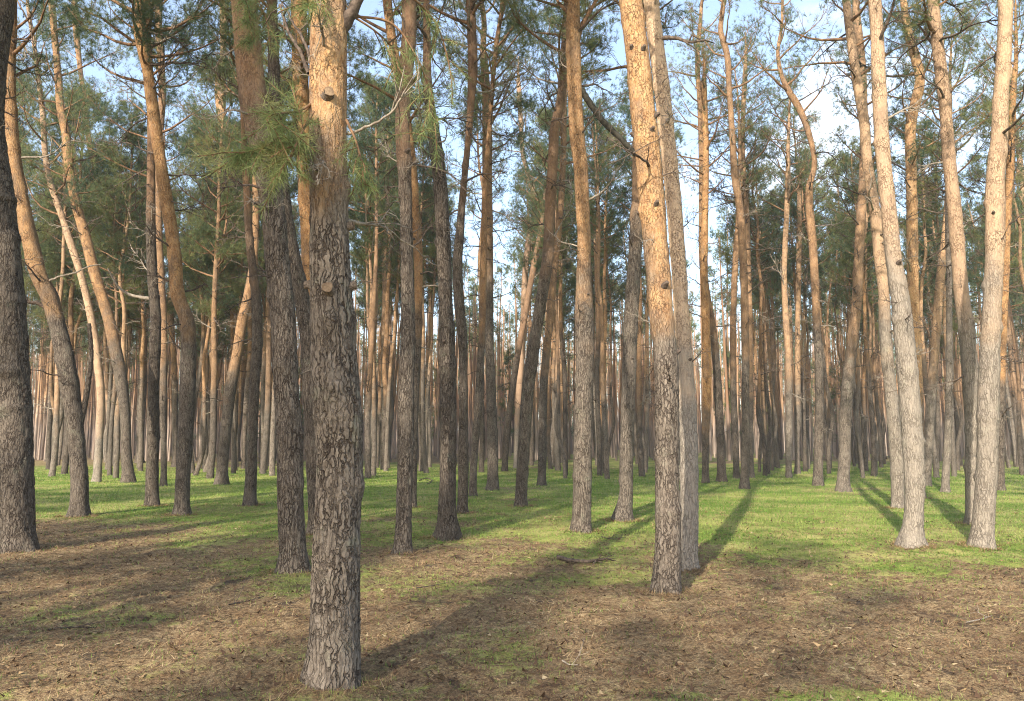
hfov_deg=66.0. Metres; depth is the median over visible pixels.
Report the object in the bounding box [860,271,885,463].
pine tree
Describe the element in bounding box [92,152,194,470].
pine tree
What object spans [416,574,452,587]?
fallen stick
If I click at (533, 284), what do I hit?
pine tree
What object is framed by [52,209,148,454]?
pine tree
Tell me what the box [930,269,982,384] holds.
pine tree
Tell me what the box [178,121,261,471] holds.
pine tree
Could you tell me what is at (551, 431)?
pine tree
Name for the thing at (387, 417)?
pine tree
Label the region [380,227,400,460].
pine tree
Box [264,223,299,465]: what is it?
pine tree
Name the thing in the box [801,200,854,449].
pine tree
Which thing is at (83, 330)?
pine tree
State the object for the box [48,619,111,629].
fallen stick
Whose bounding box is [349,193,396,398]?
pine tree
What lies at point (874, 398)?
pine tree
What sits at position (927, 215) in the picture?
pine tree
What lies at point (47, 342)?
pine tree
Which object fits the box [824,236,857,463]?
pine tree
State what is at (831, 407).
pine tree
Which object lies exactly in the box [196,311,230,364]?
pine tree
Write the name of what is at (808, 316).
pine tree
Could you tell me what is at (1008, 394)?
pine tree
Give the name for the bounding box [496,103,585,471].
pine tree
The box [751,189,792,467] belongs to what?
pine tree
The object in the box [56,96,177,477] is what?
pine tree
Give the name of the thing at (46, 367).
pine tree
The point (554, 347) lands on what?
pine tree
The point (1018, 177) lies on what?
pine tree
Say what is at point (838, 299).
pine tree
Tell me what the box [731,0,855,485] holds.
pine tree
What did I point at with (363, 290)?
pine tree
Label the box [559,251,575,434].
pine tree
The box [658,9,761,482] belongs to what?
pine tree
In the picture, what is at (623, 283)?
pine tree
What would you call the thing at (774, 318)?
pine tree
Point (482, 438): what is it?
pine tree
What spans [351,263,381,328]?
pine tree
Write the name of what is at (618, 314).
pine tree
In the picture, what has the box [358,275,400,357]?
pine tree
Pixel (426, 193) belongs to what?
pine tree
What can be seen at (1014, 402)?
pine tree
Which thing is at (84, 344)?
pine tree
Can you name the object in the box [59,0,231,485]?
pine tree
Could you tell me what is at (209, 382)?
pine tree
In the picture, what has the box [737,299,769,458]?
pine tree
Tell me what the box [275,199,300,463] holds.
pine tree
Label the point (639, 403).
pine tree
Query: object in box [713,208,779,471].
pine tree
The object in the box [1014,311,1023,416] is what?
pine tree
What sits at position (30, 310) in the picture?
pine tree
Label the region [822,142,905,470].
pine tree
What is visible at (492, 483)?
pine tree
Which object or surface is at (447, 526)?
pine tree
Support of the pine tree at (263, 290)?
on the ground at (538, 587)
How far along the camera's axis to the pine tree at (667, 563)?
8.56 m
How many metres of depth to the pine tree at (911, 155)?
22.23 m
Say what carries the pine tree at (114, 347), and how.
on the ground at (538, 587)
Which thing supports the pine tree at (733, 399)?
on the ground at (538, 587)
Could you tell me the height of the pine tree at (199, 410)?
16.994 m
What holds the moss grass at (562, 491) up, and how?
on the ground at (538, 587)
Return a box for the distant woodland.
[26,199,1023,460]
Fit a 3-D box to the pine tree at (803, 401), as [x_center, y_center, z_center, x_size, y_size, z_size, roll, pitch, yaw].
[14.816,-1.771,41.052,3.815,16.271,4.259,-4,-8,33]
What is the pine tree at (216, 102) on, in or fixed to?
on the ground at (538, 587)
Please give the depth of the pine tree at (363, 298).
57.32 m
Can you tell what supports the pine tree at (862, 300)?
on the ground at (538, 587)
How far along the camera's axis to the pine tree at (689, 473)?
10.96 m
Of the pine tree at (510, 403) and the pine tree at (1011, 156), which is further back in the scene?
the pine tree at (510, 403)
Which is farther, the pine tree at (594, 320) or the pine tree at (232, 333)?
the pine tree at (594, 320)
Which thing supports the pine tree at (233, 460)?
on the ground at (538, 587)
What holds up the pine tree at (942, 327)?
on the ground at (538, 587)
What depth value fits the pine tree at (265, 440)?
38.13 m
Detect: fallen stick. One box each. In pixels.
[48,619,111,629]
[228,573,263,604]
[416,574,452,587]
[557,554,614,564]
[562,640,589,665]
[602,532,623,539]
[966,604,991,622]
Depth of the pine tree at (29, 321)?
58.62 m
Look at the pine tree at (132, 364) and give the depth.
68.47 m
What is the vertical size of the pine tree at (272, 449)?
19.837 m
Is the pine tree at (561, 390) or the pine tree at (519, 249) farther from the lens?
the pine tree at (561, 390)
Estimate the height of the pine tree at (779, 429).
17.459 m
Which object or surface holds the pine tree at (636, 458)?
on the ground at (538, 587)
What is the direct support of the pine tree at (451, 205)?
on the ground at (538, 587)
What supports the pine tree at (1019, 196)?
on the ground at (538, 587)
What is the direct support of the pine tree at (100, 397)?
on the ground at (538, 587)
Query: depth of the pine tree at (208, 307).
36.58 m
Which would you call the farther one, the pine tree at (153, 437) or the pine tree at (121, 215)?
the pine tree at (121, 215)
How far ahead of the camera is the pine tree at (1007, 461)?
47.04 m
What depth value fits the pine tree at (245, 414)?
44.46 m
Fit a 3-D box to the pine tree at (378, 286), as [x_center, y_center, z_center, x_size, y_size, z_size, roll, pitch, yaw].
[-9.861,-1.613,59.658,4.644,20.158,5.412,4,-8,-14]
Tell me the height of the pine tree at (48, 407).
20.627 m
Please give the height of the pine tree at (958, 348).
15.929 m
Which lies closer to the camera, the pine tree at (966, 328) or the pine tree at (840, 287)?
the pine tree at (966, 328)
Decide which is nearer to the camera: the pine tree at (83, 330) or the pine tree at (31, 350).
the pine tree at (83, 330)
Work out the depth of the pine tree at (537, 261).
34.10 m
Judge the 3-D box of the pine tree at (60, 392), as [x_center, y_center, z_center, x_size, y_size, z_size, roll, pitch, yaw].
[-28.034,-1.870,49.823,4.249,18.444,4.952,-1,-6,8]
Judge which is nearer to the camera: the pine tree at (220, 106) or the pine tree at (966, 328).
the pine tree at (966, 328)
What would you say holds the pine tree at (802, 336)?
on the ground at (538, 587)
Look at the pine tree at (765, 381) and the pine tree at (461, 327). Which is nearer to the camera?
the pine tree at (461, 327)
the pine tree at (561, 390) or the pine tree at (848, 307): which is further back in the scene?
the pine tree at (561, 390)
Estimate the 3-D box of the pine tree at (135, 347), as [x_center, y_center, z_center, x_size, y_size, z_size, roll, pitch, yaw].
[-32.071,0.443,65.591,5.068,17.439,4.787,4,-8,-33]
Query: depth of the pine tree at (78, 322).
40.29 m
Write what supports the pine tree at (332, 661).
on the ground at (538, 587)
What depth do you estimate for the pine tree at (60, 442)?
50.77 m
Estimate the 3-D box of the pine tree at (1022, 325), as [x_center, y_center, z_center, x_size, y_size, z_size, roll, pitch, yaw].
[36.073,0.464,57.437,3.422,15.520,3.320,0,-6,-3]
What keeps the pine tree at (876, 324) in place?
on the ground at (538, 587)
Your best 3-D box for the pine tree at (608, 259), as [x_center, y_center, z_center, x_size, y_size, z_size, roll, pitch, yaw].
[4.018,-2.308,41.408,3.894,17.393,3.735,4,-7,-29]
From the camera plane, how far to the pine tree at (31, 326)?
57.72 m
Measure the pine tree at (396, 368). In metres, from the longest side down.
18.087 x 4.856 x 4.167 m
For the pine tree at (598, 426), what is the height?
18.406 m
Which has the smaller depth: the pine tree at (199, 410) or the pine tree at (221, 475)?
the pine tree at (221, 475)
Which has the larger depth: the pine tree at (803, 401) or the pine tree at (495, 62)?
the pine tree at (803, 401)
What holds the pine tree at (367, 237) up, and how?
on the ground at (538, 587)
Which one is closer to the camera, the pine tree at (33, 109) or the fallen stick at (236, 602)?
the fallen stick at (236, 602)
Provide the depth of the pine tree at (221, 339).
54.84 m
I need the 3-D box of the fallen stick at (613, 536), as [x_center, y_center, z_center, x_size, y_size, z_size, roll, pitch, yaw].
[1.642,3.007,12.742,0.282,0.183,0.652,4,-8,-31]
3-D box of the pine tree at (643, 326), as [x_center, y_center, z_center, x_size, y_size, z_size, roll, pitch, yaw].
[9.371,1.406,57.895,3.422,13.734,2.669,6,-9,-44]
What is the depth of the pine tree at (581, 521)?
14.26 m
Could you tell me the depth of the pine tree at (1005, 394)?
63.93 m
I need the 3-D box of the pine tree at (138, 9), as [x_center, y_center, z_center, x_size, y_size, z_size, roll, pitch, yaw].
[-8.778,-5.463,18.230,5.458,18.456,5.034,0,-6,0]
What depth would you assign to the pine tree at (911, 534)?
12.24 m
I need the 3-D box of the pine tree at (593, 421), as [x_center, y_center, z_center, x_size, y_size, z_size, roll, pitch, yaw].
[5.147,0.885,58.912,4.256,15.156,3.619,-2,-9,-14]
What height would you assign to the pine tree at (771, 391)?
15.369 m
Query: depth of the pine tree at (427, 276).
45.07 m
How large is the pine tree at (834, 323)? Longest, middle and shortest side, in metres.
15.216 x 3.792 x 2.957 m
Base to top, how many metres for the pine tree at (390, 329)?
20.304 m
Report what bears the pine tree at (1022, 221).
on the ground at (538, 587)
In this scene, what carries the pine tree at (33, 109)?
on the ground at (538, 587)
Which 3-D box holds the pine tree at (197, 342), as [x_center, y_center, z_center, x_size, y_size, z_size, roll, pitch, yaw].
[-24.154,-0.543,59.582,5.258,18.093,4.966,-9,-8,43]
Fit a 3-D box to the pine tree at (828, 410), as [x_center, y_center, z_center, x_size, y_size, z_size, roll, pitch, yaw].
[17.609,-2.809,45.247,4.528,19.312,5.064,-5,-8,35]
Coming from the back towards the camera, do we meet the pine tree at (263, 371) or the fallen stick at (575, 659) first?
the pine tree at (263, 371)
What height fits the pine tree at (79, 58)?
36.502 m
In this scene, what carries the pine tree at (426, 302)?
on the ground at (538, 587)
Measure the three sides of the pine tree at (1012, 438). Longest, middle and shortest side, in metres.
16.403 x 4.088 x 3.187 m
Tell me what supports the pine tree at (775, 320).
on the ground at (538, 587)
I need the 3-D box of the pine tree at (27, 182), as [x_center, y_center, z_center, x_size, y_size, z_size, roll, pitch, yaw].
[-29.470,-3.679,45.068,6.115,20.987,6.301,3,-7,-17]
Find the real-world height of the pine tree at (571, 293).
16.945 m
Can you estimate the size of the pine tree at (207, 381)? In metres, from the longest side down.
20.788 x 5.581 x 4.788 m
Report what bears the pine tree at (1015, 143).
on the ground at (538, 587)
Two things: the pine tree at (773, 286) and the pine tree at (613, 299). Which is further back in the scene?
the pine tree at (613, 299)
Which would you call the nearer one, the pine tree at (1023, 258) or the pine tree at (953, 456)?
the pine tree at (953, 456)
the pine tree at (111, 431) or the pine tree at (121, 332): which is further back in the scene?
the pine tree at (121, 332)
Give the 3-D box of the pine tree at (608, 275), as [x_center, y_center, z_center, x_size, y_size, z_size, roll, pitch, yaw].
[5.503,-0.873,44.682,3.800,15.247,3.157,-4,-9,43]
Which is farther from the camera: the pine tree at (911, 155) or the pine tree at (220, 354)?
the pine tree at (220, 354)
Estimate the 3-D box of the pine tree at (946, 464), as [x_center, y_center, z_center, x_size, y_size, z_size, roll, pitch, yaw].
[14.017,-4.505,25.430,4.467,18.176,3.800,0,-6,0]
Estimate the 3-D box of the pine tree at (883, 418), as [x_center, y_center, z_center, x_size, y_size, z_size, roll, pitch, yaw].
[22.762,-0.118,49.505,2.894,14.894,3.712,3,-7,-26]
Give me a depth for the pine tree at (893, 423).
19.16 m
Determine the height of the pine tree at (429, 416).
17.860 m
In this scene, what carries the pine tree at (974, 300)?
on the ground at (538, 587)
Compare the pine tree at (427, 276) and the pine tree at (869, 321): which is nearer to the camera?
the pine tree at (869, 321)
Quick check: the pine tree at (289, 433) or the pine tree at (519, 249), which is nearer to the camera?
the pine tree at (289, 433)
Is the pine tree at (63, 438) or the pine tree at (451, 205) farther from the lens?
the pine tree at (63, 438)
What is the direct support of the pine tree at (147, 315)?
on the ground at (538, 587)
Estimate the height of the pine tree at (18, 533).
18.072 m
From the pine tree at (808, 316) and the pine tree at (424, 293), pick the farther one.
the pine tree at (808, 316)
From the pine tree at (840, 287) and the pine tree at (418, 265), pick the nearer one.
the pine tree at (418, 265)
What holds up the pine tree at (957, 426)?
on the ground at (538, 587)
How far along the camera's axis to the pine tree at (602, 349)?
33.41 m
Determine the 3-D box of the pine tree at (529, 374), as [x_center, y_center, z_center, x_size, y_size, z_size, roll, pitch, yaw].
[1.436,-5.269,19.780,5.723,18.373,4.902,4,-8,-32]
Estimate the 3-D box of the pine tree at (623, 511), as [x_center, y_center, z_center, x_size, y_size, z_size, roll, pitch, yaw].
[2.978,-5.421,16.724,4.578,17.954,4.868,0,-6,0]
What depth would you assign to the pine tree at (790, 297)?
50.94 m
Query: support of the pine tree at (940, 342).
on the ground at (538, 587)
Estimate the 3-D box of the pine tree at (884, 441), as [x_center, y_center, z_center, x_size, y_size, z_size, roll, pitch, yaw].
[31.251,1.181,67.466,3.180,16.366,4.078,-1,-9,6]
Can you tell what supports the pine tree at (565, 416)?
on the ground at (538, 587)
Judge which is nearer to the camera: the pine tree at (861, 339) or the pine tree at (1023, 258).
the pine tree at (1023, 258)
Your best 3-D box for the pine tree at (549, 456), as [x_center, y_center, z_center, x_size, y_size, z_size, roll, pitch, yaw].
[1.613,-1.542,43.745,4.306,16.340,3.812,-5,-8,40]
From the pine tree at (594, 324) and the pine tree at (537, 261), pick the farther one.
the pine tree at (594, 324)
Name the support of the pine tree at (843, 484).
on the ground at (538, 587)
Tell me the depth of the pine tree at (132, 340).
56.44 m
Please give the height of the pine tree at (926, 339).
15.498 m
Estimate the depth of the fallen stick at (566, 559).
10.21 m
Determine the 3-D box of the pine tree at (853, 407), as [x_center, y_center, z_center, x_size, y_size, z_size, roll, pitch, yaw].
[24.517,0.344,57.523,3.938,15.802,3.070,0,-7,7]
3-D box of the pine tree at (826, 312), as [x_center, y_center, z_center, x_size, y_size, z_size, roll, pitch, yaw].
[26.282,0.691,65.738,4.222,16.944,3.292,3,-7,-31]
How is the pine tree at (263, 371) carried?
on the ground at (538, 587)
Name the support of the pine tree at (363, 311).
on the ground at (538, 587)
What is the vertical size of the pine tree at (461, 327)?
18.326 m
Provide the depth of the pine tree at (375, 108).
34.30 m
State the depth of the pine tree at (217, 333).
52.57 m
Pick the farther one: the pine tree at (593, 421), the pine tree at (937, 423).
the pine tree at (593, 421)
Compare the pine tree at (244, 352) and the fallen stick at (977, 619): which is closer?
the fallen stick at (977, 619)
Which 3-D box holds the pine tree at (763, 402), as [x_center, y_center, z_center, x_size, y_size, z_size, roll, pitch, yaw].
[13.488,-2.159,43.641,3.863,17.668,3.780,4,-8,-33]
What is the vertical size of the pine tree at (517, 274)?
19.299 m
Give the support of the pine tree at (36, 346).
on the ground at (538, 587)
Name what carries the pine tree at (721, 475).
on the ground at (538, 587)
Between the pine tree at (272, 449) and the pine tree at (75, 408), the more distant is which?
the pine tree at (272, 449)
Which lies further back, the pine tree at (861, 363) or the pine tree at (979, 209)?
the pine tree at (861, 363)
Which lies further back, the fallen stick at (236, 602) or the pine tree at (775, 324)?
the pine tree at (775, 324)
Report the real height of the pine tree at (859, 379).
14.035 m
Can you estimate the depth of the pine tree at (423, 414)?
39.04 m
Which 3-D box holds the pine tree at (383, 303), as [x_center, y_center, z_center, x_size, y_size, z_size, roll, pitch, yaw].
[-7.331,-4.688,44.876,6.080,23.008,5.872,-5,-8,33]
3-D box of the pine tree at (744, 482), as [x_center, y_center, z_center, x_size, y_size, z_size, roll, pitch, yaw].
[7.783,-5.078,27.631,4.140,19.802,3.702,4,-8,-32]
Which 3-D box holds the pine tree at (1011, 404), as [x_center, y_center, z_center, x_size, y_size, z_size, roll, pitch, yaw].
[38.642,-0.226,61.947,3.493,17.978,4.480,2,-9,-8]
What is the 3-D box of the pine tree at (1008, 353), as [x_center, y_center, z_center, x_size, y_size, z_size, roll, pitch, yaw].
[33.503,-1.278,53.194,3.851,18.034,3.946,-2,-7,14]
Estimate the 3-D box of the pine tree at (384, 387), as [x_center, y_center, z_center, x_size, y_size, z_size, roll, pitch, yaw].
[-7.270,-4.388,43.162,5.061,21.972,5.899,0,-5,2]
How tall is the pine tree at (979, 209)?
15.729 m
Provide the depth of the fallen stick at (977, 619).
7.12 m
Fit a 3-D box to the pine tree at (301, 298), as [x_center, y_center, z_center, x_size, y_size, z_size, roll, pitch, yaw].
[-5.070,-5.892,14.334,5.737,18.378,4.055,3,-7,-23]
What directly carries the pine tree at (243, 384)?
on the ground at (538, 587)
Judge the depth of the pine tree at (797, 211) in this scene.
38.62 m
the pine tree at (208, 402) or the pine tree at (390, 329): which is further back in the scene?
the pine tree at (390, 329)
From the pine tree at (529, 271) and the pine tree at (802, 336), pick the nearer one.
the pine tree at (802, 336)
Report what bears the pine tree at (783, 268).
on the ground at (538, 587)
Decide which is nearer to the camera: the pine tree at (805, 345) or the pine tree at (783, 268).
the pine tree at (783, 268)
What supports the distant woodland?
on the ground at (538, 587)
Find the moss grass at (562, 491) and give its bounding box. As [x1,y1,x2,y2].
[0,466,1023,700]
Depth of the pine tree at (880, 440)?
46.03 m
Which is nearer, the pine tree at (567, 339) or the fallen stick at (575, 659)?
the fallen stick at (575, 659)
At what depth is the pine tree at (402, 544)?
11.54 m
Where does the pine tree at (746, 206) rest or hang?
on the ground at (538, 587)
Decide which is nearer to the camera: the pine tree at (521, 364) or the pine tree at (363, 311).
the pine tree at (521, 364)
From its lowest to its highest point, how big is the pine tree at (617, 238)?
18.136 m
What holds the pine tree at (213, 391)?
on the ground at (538, 587)
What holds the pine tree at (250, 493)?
on the ground at (538, 587)
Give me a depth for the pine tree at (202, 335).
38.93 m
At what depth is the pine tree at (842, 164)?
35.73 m
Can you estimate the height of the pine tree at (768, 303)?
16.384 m
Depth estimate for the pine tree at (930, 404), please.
28.00 m
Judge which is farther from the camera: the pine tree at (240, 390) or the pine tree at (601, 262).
the pine tree at (240, 390)
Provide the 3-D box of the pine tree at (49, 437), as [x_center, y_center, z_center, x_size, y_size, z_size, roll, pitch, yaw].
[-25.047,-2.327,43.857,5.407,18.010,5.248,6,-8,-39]
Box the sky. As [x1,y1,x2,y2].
[16,0,1023,422]
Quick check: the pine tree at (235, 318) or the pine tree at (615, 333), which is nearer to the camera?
the pine tree at (235, 318)
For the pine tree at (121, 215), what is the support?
on the ground at (538, 587)
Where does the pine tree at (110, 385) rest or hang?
on the ground at (538, 587)
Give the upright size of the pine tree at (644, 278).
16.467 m
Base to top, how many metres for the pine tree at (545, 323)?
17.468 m
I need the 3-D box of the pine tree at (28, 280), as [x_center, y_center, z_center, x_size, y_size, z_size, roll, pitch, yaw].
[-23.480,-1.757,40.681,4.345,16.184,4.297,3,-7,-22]
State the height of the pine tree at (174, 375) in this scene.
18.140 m
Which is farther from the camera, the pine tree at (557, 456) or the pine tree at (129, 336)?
the pine tree at (129, 336)
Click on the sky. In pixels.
(368, 7)
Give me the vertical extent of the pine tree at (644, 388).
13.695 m
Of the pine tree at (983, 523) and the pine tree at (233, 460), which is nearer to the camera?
the pine tree at (983, 523)
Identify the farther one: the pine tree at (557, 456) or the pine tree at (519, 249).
the pine tree at (519, 249)
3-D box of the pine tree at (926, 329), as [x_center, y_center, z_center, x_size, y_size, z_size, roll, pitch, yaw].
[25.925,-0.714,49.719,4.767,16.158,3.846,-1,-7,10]
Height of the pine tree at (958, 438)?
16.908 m
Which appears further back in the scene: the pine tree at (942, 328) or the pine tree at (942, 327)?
the pine tree at (942, 327)
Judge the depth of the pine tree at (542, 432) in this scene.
28.72 m
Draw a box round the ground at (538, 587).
[0,449,1023,700]
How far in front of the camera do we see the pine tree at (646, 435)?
43.34 m
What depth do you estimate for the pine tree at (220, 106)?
79.19 m
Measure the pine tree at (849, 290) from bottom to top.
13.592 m
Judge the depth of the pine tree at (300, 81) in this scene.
18.30 m
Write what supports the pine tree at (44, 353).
on the ground at (538, 587)
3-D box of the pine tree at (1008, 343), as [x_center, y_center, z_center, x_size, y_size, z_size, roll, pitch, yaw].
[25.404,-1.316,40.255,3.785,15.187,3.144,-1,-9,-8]
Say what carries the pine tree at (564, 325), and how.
on the ground at (538, 587)
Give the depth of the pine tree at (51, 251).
38.03 m
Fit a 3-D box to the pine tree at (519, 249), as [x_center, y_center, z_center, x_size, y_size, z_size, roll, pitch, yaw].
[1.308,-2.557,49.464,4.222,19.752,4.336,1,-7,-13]
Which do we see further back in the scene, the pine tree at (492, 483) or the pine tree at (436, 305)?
the pine tree at (436, 305)
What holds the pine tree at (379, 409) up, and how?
on the ground at (538, 587)
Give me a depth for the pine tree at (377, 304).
51.01 m
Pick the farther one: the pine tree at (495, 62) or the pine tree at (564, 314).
the pine tree at (564, 314)
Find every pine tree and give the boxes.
[0,0,87,553]
[5,0,103,516]
[16,0,126,481]
[16,0,137,482]
[16,63,63,319]
[19,116,54,294]
[20,81,110,476]
[20,161,39,318]
[23,79,137,473]
[24,157,105,468]
[24,169,105,423]
[24,274,40,337]
[25,188,80,465]
[25,292,49,414]
[26,281,39,367]
[27,290,48,421]
[27,323,36,337]
[28,227,103,449]
[28,300,45,386]
[29,274,88,358]
[43,154,132,454]
[44,389,49,461]
[47,232,81,464]
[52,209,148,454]
[53,0,261,514]
[55,124,147,439]
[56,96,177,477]
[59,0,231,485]
[59,149,145,475]
[60,0,149,462]
[61,417,65,458]
[68,0,231,505]
[75,195,148,469]
[76,201,149,448]
[76,283,139,399]
[92,152,184,465]
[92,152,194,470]
[98,301,149,461]
[99,318,148,369]
[100,324,149,363]
[114,223,175,468]
[141,185,203,466]
[145,46,264,478]
[161,0,360,484]
[162,106,234,468]
[164,112,240,473]
[165,239,221,460]
[168,162,261,475]
[171,0,311,573]
[174,261,230,451]
[174,305,225,458]
[175,0,356,506]
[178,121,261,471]
[183,0,478,690]
[184,235,229,452]
[190,221,262,466]
[190,250,227,395]
[193,108,261,470]
[196,7,228,422]
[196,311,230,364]
[202,265,220,425]
[204,174,266,473]
[209,316,230,394]
[210,56,228,418]
[212,62,301,473]
[214,0,315,534]
[214,0,382,378]
[214,199,296,468]
[218,277,271,400]
[220,225,271,467]
[220,279,264,435]
[231,62,298,475]
[238,319,263,460]
[240,195,300,469]
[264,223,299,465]
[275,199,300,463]
[287,0,486,507]
[347,68,425,478]
[347,74,425,469]
[347,79,432,468]
[347,117,399,475]
[348,202,396,454]
[349,154,400,473]
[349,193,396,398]
[349,206,397,411]
[351,181,398,467]
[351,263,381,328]
[353,250,395,326]
[357,267,393,459]
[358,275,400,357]
[360,263,400,309]
[362,166,431,470]
[363,82,455,470]
[364,243,400,379]
[369,0,477,554]
[373,0,532,540]
[378,285,400,405]
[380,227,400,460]
[383,0,516,512]
[390,118,459,472]
[395,204,452,399]
[397,185,473,466]
[398,207,452,304]
[413,188,466,459]
[416,0,562,495]
[419,171,473,451]
[424,245,466,383]
[430,0,551,490]
[444,81,516,472]
[490,0,621,506]
[493,50,572,467]
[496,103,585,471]
[496,215,542,461]
[498,161,541,465]
[507,0,632,485]
[507,160,576,430]
[513,110,607,474]
[513,261,562,300]
[514,186,576,468]
[517,104,592,470]
[519,163,576,464]
[522,207,576,466]
[526,0,634,532]
[528,180,576,477]
[531,282,568,333]
[532,277,573,404]
[544,250,574,462]
[551,0,710,570]
[556,99,631,478]
[557,0,704,521]
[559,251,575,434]
[562,159,628,470]
[562,227,623,306]
[563,267,595,456]
[563,287,572,339]
[563,293,572,348]
[564,91,632,475]
[565,203,623,465]
[566,121,632,473]
[575,235,622,413]
[591,208,628,452]
[592,252,622,429]
[593,288,618,342]
[595,244,619,326]
[598,68,684,476]
[604,0,714,594]
[607,270,644,338]
[609,217,645,464]
[609,263,650,429]
[614,171,668,469]
[616,213,653,455]
[619,288,652,344]
[624,218,669,472]
[655,0,763,481]
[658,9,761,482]
[673,0,799,488]
[678,52,779,478]
[692,7,784,477]
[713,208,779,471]
[716,124,798,475]
[716,164,790,445]
[718,155,798,473]
[726,191,795,470]
[726,227,792,355]
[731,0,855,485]
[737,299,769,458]
[738,222,793,435]
[742,55,834,477]
[750,206,788,466]
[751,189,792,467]
[752,293,789,450]
[753,98,852,473]
[753,273,794,406]
[754,282,793,346]
[755,172,830,471]
[755,282,794,459]
[757,0,938,508]
[769,143,848,473]
[769,194,836,468]
[779,191,829,462]
[782,276,812,337]
[783,146,855,467]
[788,236,829,451]
[800,267,841,407]
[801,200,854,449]
[807,153,867,468]
[807,273,845,338]
[817,130,895,475]
[818,160,900,477]
[818,246,862,465]
[819,0,932,491]
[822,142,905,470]
[822,210,877,467]
[822,242,877,361]
[823,258,868,461]
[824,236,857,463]
[825,278,878,460]
[826,180,882,474]
[826,214,874,465]
[840,0,984,497]
[847,208,905,467]
[847,254,890,441]
[859,269,891,431]
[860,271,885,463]
[860,286,878,450]
[860,298,879,443]
[863,0,936,548]
[865,0,1023,524]
[868,116,972,477]
[870,0,1019,486]
[876,299,890,458]
[883,0,1023,492]
[891,218,957,432]
[895,139,982,476]
[899,176,972,470]
[900,180,969,468]
[919,252,958,422]
[920,201,970,445]
[923,296,930,378]
[925,274,957,368]
[925,301,960,422]
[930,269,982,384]
[932,262,974,465]
[952,0,1023,490]
[952,151,1023,475]
[952,216,1017,465]
[960,191,1018,467]
[961,0,1023,549]
[964,223,1023,440]
[966,75,1023,363]
[966,199,1023,466]
[967,220,1023,447]
[969,187,1023,461]
[973,206,1019,425]
[974,283,1012,460]
[976,300,1023,368]
[976,302,1019,459]
[981,113,1023,245]
[1009,45,1023,405]
[1009,214,1023,324]
[1010,199,1023,293]
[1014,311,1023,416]
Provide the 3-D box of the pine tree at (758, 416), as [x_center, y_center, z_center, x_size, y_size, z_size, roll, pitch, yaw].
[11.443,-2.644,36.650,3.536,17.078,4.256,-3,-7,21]
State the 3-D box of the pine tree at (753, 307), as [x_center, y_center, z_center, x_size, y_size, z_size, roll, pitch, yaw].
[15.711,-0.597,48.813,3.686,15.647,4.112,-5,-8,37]
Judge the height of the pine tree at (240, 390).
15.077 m
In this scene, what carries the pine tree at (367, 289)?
on the ground at (538, 587)
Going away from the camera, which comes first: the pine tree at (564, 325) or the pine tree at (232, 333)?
the pine tree at (232, 333)
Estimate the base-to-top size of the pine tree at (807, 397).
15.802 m
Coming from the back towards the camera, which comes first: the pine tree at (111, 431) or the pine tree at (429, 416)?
the pine tree at (429, 416)
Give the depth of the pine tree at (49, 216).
35.68 m
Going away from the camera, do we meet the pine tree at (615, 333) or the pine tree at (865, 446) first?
the pine tree at (865, 446)

